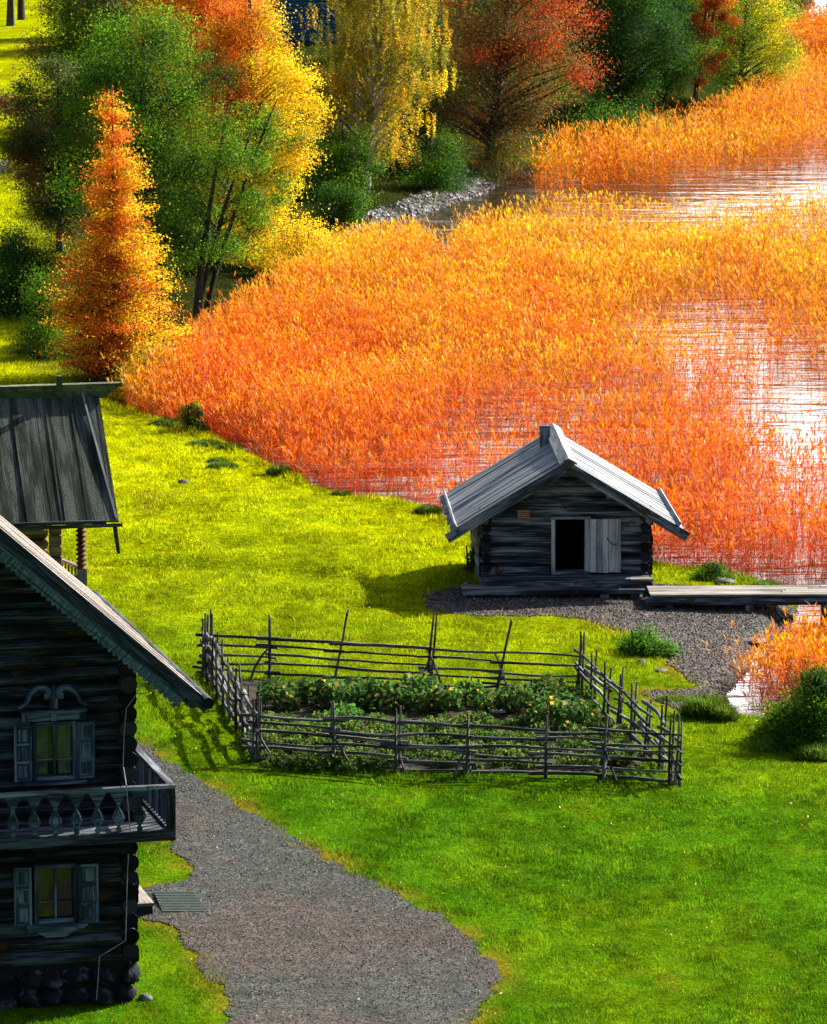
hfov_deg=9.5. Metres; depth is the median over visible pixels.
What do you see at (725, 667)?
gravel shore
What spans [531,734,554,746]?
garden weed
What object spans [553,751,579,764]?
garden weed
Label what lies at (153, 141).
oak tree
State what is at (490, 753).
garden weed
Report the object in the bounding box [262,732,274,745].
garden weed
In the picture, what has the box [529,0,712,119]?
alder tree
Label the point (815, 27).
distant reed bed
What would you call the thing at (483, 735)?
garden weed
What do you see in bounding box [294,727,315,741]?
garden weed
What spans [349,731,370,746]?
garden weed
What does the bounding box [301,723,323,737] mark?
garden weed
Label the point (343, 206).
shore bush
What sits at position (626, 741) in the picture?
garden weed
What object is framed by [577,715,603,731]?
garden weed
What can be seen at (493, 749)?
garden weed
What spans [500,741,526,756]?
garden weed
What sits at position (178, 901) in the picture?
door mat
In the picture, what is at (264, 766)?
garden weed
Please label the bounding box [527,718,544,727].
garden weed
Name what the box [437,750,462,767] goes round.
garden weed
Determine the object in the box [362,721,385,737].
garden weed
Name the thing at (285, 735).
garden weed
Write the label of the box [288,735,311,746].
garden weed
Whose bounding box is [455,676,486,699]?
squash plant
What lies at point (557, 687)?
squash plant
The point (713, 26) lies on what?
wood tree
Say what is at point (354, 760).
garden weed
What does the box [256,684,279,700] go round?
squash plant
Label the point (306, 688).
squash plant
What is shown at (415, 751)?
garden weed
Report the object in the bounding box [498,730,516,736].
garden weed
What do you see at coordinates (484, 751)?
garden weed
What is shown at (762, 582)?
tussock
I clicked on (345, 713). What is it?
garden weed
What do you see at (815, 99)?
reed bed
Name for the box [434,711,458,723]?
garden weed
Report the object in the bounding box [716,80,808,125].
willow bush
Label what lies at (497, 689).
squash plant
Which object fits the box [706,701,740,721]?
tussock
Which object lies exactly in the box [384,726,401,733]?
garden weed
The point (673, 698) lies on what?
tussock
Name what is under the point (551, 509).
log hut
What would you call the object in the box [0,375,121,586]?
porch house
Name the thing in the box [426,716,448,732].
garden weed
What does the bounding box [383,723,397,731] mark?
garden weed
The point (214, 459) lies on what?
tussock
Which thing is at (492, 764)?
garden weed
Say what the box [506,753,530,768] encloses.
garden weed
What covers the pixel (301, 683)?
squash plant
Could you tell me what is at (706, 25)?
cherry tree
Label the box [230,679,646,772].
garden soil
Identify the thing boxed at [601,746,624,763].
garden weed
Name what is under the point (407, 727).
garden weed
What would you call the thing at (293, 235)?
gold bush
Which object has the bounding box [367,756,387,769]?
garden weed
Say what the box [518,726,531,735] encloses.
garden weed
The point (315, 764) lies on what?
garden weed
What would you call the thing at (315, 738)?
garden weed
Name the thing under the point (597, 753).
garden weed
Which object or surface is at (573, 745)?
garden weed
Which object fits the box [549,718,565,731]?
garden weed
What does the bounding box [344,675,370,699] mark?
squash plant
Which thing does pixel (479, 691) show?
squash plant
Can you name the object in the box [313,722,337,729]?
cabbage plant
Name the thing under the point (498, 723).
garden weed
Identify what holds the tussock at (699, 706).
on the ground at (6, 72)
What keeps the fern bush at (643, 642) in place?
on the ground at (6, 72)
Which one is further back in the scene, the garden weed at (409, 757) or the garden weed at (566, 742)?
the garden weed at (566, 742)
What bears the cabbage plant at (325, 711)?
on the garden soil
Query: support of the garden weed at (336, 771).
on the ground at (6, 72)
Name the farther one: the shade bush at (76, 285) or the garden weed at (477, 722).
the shade bush at (76, 285)
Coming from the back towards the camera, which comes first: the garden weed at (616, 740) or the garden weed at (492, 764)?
the garden weed at (616, 740)
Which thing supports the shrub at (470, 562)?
on the ground at (6, 72)
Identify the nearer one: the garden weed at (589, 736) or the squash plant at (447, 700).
the garden weed at (589, 736)
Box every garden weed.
[241,731,263,744]
[245,742,271,757]
[249,749,268,759]
[250,714,272,726]
[258,761,271,770]
[262,710,277,720]
[262,719,283,735]
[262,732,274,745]
[263,727,278,736]
[265,734,281,745]
[266,749,285,764]
[278,727,293,739]
[278,753,302,769]
[279,710,295,723]
[279,734,303,751]
[282,734,307,751]
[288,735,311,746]
[292,721,316,734]
[292,747,309,757]
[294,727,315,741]
[294,742,313,754]
[295,752,319,769]
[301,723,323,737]
[301,755,323,771]
[306,710,330,723]
[308,736,328,749]
[311,737,323,749]
[313,748,327,757]
[319,755,326,764]
[323,758,334,766]
[325,734,352,750]
[325,750,350,767]
[327,709,348,725]
[334,764,345,772]
[335,720,358,731]
[336,708,360,726]
[337,759,357,773]
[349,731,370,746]
[350,746,366,751]
[352,755,370,768]
[356,753,379,769]
[358,729,377,743]
[359,742,370,751]
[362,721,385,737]
[363,711,388,724]
[365,717,384,727]
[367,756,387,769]
[374,748,394,754]
[375,751,394,769]
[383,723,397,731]
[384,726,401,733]
[387,733,406,743]
[393,726,408,733]
[401,724,412,731]
[402,750,415,759]
[403,739,426,756]
[406,728,428,742]
[409,725,422,731]
[418,715,436,731]
[418,744,445,760]
[421,736,438,744]
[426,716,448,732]
[429,729,448,744]
[429,755,448,768]
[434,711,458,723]
[437,727,462,744]
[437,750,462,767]
[439,721,460,731]
[441,730,465,748]
[453,719,464,729]
[456,710,476,724]
[460,721,486,733]
[463,758,482,769]
[464,728,487,743]
[466,712,490,724]
[469,710,493,723]
[470,740,487,749]
[470,743,483,758]
[473,748,486,758]
[477,731,493,743]
[481,742,500,754]
[484,730,508,744]
[484,751,493,758]
[485,718,501,729]
[488,754,506,766]
[495,748,520,762]
[497,740,519,750]
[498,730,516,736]
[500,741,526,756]
[502,718,515,725]
[504,751,520,763]
[505,730,527,744]
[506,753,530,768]
[513,713,533,727]
[514,733,532,744]
[518,711,541,727]
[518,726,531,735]
[519,743,544,760]
[522,731,538,744]
[526,760,540,769]
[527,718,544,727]
[530,720,551,735]
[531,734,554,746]
[535,741,551,746]
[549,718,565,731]
[549,724,557,735]
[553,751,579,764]
[556,734,579,747]
[558,721,581,735]
[562,739,579,752]
[564,739,587,753]
[566,724,590,736]
[573,740,593,753]
[574,752,600,765]
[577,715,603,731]
[577,735,591,743]
[585,745,601,761]
[591,735,608,741]
[596,713,610,724]
[600,720,617,727]
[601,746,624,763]
[604,732,628,743]
[608,737,627,748]
[609,724,628,738]
[612,736,630,748]
[614,723,636,736]
[616,754,635,766]
[618,751,634,762]
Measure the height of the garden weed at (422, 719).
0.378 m
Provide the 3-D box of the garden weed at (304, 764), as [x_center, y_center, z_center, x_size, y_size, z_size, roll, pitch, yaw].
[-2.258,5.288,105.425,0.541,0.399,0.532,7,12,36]
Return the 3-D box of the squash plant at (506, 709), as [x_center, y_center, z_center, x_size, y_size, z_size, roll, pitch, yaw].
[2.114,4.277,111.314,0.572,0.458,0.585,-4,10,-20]
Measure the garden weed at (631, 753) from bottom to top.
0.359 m
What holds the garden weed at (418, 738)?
on the garden soil
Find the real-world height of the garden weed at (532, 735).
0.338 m
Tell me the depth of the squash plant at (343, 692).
111.27 m
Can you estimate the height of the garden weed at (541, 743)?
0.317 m
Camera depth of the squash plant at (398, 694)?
111.49 m
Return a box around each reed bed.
[101,180,826,582]
[477,40,826,196]
[765,0,826,64]
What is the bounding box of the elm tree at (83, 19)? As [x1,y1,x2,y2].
[8,0,171,128]
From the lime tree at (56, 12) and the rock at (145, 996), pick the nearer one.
the rock at (145, 996)
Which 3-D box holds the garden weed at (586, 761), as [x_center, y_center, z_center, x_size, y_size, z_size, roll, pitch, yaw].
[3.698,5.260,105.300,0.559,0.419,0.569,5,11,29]
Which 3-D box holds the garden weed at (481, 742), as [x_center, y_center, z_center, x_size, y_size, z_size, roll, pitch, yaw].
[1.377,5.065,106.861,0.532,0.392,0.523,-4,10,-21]
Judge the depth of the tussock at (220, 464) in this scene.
147.01 m
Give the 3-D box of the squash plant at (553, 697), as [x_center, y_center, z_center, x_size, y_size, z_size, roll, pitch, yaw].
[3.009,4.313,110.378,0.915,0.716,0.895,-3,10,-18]
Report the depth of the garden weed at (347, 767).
105.21 m
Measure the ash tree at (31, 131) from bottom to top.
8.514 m
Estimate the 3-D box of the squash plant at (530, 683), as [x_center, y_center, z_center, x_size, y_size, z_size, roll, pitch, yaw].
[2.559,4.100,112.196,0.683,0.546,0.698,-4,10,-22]
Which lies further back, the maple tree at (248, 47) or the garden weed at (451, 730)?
the maple tree at (248, 47)
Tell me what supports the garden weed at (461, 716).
on the garden soil
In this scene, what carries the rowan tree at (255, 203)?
on the ground at (6, 72)
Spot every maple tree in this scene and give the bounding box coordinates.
[176,0,349,269]
[410,0,624,173]
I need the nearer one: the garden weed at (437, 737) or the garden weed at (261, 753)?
the garden weed at (261, 753)
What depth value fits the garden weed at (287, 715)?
110.00 m
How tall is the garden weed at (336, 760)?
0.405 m
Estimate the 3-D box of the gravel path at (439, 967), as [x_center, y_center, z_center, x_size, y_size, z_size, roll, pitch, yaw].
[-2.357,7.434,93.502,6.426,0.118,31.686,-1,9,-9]
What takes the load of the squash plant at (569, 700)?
on the garden soil
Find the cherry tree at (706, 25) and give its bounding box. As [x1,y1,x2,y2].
[676,0,745,106]
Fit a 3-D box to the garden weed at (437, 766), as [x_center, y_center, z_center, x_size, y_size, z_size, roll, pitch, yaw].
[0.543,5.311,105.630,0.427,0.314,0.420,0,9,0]
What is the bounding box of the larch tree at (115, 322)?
[28,81,203,380]
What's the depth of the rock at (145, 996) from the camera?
86.80 m
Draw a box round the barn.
[232,0,342,44]
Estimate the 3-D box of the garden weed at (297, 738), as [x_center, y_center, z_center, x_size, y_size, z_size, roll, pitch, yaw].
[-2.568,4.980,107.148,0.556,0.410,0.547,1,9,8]
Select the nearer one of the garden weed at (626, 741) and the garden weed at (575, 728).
the garden weed at (626, 741)
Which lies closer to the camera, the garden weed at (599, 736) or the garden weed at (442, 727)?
the garden weed at (599, 736)
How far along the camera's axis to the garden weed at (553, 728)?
108.71 m
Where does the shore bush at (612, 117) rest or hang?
on the ground at (6, 72)
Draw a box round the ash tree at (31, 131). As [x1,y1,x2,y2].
[0,46,114,251]
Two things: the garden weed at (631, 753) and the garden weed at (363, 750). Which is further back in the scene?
the garden weed at (363, 750)
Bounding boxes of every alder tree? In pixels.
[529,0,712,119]
[627,0,719,107]
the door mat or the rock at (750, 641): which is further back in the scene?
the rock at (750, 641)
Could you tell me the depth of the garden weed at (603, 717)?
109.87 m
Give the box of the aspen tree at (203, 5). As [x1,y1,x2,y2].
[107,0,286,248]
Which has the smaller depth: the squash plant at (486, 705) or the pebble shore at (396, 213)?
the squash plant at (486, 705)
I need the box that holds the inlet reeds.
[700,601,826,705]
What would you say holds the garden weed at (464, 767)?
on the garden soil
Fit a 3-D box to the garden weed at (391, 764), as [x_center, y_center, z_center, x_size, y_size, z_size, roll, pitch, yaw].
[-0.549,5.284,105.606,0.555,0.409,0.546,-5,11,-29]
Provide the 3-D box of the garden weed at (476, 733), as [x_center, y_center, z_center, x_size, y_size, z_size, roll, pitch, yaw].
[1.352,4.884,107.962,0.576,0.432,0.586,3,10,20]
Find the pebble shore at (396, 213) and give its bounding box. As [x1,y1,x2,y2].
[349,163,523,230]
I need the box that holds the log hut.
[440,423,689,598]
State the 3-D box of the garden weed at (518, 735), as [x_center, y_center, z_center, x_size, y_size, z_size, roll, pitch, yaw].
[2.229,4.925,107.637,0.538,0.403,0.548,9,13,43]
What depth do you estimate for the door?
126.32 m
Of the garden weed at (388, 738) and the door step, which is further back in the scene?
the garden weed at (388, 738)
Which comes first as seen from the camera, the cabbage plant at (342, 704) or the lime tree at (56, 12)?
the cabbage plant at (342, 704)
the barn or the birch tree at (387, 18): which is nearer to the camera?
the birch tree at (387, 18)
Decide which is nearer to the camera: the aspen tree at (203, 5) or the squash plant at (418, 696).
the squash plant at (418, 696)
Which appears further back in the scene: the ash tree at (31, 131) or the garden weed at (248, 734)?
the ash tree at (31, 131)
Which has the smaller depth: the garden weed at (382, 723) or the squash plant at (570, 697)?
the garden weed at (382, 723)
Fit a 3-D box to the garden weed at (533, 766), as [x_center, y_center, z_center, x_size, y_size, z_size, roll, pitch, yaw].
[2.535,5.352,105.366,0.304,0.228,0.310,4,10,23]
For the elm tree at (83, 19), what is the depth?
249.01 m
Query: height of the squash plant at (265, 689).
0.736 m
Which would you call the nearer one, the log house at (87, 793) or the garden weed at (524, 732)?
the log house at (87, 793)
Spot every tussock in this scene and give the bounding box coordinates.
[148,416,184,426]
[186,438,222,446]
[205,460,239,469]
[206,456,228,462]
[216,442,242,449]
[263,462,299,476]
[331,489,351,495]
[411,503,443,514]
[653,693,687,701]
[669,690,735,719]
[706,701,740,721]
[747,578,783,584]
[790,740,826,761]
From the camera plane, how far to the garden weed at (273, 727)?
108.67 m
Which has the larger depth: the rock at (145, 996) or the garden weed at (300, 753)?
the garden weed at (300, 753)
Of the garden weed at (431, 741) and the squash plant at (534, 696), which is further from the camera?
the squash plant at (534, 696)
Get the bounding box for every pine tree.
[6,0,14,25]
[17,0,24,19]
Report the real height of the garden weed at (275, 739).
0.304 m
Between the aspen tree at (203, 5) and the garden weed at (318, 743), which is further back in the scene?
the aspen tree at (203, 5)
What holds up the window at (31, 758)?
in the log house at (87, 793)
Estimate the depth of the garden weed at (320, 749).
106.51 m
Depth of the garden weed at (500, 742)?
106.81 m
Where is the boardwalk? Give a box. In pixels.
[642,585,826,617]
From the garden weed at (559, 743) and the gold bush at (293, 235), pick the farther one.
the gold bush at (293, 235)
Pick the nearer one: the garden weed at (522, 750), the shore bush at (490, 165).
the garden weed at (522, 750)
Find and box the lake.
[115,0,826,716]
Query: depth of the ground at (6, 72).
104.88 m
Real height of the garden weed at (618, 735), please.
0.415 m
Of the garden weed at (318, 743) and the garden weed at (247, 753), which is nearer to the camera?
the garden weed at (247, 753)
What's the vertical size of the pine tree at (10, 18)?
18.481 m
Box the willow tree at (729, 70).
[682,0,823,112]
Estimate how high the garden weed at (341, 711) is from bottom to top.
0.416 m
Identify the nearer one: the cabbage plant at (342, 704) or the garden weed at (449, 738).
the garden weed at (449, 738)
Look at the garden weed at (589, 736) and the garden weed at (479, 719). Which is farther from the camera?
the garden weed at (479, 719)
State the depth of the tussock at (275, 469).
146.00 m
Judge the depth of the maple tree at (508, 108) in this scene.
236.52 m
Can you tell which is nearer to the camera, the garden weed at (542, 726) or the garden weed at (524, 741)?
the garden weed at (524, 741)
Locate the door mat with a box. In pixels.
[154,891,208,911]
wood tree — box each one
[125,0,302,113]
[292,61,383,151]
[373,0,489,149]
[399,0,526,83]
[465,0,601,104]
[527,0,635,88]
[660,0,755,72]
[698,0,787,66]
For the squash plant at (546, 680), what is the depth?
112.29 m
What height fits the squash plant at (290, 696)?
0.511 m
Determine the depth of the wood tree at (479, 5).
277.11 m
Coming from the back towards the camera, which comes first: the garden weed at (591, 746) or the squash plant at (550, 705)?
the squash plant at (550, 705)
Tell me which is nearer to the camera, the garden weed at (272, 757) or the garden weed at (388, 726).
the garden weed at (272, 757)
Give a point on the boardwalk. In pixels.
(748, 596)
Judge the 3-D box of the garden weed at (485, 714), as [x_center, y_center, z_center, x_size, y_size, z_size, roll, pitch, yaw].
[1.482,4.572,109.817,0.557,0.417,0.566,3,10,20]
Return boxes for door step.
[137,885,153,914]
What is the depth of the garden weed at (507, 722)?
109.89 m
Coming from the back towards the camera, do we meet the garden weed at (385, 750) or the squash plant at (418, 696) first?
the squash plant at (418, 696)
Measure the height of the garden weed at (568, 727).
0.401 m
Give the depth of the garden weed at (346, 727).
108.82 m
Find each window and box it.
[13,684,94,786]
[13,861,98,937]
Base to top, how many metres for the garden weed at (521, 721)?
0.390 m
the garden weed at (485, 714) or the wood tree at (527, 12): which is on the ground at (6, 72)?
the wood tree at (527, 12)
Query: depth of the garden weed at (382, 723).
109.42 m
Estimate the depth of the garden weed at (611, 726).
109.03 m
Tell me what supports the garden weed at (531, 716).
on the garden soil
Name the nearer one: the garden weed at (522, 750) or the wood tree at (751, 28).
the garden weed at (522, 750)
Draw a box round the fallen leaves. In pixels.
[11,298,826,1023]
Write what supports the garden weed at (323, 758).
on the ground at (6, 72)
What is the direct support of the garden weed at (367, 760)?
on the ground at (6, 72)
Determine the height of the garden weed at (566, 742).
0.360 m
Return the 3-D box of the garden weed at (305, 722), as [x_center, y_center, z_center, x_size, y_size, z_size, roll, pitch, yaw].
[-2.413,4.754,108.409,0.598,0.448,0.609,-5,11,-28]
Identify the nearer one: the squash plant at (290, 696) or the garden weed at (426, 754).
the garden weed at (426, 754)
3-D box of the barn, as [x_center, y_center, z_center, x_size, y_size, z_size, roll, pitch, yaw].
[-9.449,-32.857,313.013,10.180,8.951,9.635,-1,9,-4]
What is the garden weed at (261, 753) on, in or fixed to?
on the ground at (6, 72)
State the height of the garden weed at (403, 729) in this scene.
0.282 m
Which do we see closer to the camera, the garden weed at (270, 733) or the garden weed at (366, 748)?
the garden weed at (366, 748)
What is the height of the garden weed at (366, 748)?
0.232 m
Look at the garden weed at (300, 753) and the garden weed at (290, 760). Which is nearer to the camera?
the garden weed at (290, 760)
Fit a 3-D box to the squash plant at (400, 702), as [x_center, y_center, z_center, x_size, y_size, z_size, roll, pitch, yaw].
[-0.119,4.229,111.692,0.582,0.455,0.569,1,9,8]
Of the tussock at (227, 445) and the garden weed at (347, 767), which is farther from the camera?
the tussock at (227, 445)
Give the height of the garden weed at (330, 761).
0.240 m
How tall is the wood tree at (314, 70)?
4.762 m
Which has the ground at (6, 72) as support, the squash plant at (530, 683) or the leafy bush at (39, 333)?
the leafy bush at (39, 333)
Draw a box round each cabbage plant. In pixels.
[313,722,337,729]
[321,708,339,716]
[330,700,359,713]
[346,707,364,715]
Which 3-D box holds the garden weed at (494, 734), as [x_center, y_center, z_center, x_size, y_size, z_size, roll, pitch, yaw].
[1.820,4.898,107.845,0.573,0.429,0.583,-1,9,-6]
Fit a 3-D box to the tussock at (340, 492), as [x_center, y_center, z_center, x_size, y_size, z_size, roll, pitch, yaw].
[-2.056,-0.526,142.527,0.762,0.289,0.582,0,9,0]
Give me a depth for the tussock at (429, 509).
139.27 m
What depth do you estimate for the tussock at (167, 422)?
155.98 m
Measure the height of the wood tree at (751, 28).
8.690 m
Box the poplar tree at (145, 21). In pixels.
[117,0,232,123]
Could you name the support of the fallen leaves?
on the ground at (6, 72)
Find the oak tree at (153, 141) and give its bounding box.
[27,0,259,310]
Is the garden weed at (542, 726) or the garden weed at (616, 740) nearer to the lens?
the garden weed at (616, 740)
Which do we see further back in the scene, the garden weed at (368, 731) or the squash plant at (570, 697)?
the squash plant at (570, 697)
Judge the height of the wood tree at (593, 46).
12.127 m
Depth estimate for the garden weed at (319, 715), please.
109.54 m
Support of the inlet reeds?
in the lake
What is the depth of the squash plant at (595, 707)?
110.01 m
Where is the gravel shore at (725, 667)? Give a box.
[427,583,795,707]
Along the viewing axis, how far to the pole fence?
106.19 m
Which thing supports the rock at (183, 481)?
on the ground at (6, 72)
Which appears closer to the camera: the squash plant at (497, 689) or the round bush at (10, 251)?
the squash plant at (497, 689)
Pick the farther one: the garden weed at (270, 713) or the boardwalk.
the boardwalk
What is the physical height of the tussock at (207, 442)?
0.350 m
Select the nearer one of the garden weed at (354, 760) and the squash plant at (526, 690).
the garden weed at (354, 760)
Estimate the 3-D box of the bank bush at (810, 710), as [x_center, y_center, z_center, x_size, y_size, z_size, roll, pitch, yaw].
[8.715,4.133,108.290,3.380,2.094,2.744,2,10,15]
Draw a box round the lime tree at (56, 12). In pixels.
[28,0,89,35]
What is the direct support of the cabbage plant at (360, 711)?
on the garden soil
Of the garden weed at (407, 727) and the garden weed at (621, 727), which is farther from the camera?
the garden weed at (407, 727)
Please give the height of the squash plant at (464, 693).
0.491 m
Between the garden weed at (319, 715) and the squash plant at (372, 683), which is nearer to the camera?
the garden weed at (319, 715)
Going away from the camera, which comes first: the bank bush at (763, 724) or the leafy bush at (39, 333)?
the bank bush at (763, 724)
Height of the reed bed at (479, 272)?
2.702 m
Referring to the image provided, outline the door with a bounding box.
[590,519,620,572]
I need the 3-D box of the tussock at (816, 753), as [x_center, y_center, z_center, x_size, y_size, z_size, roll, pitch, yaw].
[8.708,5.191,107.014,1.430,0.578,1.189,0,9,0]
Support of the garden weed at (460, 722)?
on the garden soil
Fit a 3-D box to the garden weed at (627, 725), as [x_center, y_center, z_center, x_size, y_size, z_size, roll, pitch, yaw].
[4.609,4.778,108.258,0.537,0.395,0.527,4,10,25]
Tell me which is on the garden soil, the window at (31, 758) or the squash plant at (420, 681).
the squash plant at (420, 681)
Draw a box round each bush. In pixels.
[0,215,85,320]
[1,258,86,361]
[29,243,140,342]
[89,329,219,403]
[176,401,211,431]
[233,201,358,285]
[295,175,390,224]
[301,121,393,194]
[386,124,482,191]
[460,125,579,186]
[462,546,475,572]
[545,87,684,152]
[609,620,686,654]
[688,559,743,581]
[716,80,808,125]
[739,655,826,753]
[743,700,825,745]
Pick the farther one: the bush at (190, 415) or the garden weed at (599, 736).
the bush at (190, 415)
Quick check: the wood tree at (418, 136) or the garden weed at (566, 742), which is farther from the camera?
the wood tree at (418, 136)
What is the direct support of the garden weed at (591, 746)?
on the garden soil
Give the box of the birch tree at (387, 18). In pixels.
[288,0,456,186]
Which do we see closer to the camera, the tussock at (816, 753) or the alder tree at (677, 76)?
the tussock at (816, 753)
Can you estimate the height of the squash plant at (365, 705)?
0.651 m
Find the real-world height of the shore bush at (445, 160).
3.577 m
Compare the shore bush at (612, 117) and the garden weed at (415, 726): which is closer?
the garden weed at (415, 726)
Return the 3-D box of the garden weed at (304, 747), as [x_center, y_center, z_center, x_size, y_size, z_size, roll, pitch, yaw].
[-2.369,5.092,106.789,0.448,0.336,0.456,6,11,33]
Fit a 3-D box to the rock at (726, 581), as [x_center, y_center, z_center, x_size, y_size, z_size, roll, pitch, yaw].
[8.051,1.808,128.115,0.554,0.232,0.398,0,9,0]
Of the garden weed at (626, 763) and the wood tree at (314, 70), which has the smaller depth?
the garden weed at (626, 763)
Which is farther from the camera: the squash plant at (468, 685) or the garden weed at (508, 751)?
the squash plant at (468, 685)
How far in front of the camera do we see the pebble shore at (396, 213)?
225.06 m
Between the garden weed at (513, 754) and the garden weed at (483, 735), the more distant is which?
the garden weed at (483, 735)
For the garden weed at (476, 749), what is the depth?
106.30 m
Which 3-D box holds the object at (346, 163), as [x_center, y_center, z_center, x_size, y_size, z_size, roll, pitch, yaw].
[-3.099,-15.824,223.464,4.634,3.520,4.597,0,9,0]
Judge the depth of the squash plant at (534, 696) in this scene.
111.41 m
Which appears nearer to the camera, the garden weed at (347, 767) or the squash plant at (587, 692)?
the garden weed at (347, 767)
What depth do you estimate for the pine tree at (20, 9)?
329.64 m
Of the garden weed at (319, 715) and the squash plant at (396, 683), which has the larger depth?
the squash plant at (396, 683)
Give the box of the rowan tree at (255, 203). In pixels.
[137,98,327,315]
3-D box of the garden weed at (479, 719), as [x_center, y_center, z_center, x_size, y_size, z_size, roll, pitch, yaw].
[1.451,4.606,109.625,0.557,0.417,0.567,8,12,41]
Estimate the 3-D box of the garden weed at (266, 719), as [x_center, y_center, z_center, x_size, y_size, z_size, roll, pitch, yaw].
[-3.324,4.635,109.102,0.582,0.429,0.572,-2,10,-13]
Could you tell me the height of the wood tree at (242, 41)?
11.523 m
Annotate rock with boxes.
[138,993,152,1000]
[177,479,187,483]
[636,659,646,663]
[653,668,667,672]
[716,578,736,584]
[747,637,767,644]
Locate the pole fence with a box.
[192,609,682,786]
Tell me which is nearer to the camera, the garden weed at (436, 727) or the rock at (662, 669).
the garden weed at (436, 727)
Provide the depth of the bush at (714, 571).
128.71 m
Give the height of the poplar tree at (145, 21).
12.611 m
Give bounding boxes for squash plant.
[256,676,296,706]
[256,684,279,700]
[272,688,300,709]
[293,677,320,702]
[300,679,325,701]
[304,673,345,706]
[324,679,363,708]
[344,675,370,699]
[350,682,384,708]
[356,677,396,709]
[379,677,401,695]
[383,683,416,709]
[397,690,415,709]
[399,669,439,700]
[409,685,443,711]
[426,683,463,711]
[446,685,471,704]
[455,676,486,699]
[465,685,492,704]
[472,691,500,712]
[491,688,499,703]
[494,683,537,711]
[497,693,521,711]
[515,681,542,703]
[524,691,539,707]
[525,696,566,724]
[528,690,566,716]
[530,673,568,695]
[539,682,578,699]
[551,689,585,715]
[552,696,595,728]
[564,694,581,716]
[568,685,595,702]
[569,697,599,716]
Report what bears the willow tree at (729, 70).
on the ground at (6, 72)
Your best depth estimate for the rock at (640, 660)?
117.39 m
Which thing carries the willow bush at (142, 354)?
on the ground at (6, 72)
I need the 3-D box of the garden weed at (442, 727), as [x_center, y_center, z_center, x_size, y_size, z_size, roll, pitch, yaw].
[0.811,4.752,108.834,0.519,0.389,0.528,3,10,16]
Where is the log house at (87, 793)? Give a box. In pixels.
[0,515,213,1010]
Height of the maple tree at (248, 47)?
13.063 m
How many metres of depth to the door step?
93.12 m
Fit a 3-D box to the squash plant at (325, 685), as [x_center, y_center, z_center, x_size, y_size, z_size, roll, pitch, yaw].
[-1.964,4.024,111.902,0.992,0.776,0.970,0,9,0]
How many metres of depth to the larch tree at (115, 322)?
165.30 m
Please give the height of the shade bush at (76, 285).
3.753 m
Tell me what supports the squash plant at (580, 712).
on the garden soil
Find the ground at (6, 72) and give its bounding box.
[0,0,826,1023]
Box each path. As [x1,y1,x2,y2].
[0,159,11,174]
[137,743,501,1023]
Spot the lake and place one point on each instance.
(705, 188)
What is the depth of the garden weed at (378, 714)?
109.67 m
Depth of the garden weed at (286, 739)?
107.09 m
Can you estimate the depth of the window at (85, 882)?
86.10 m

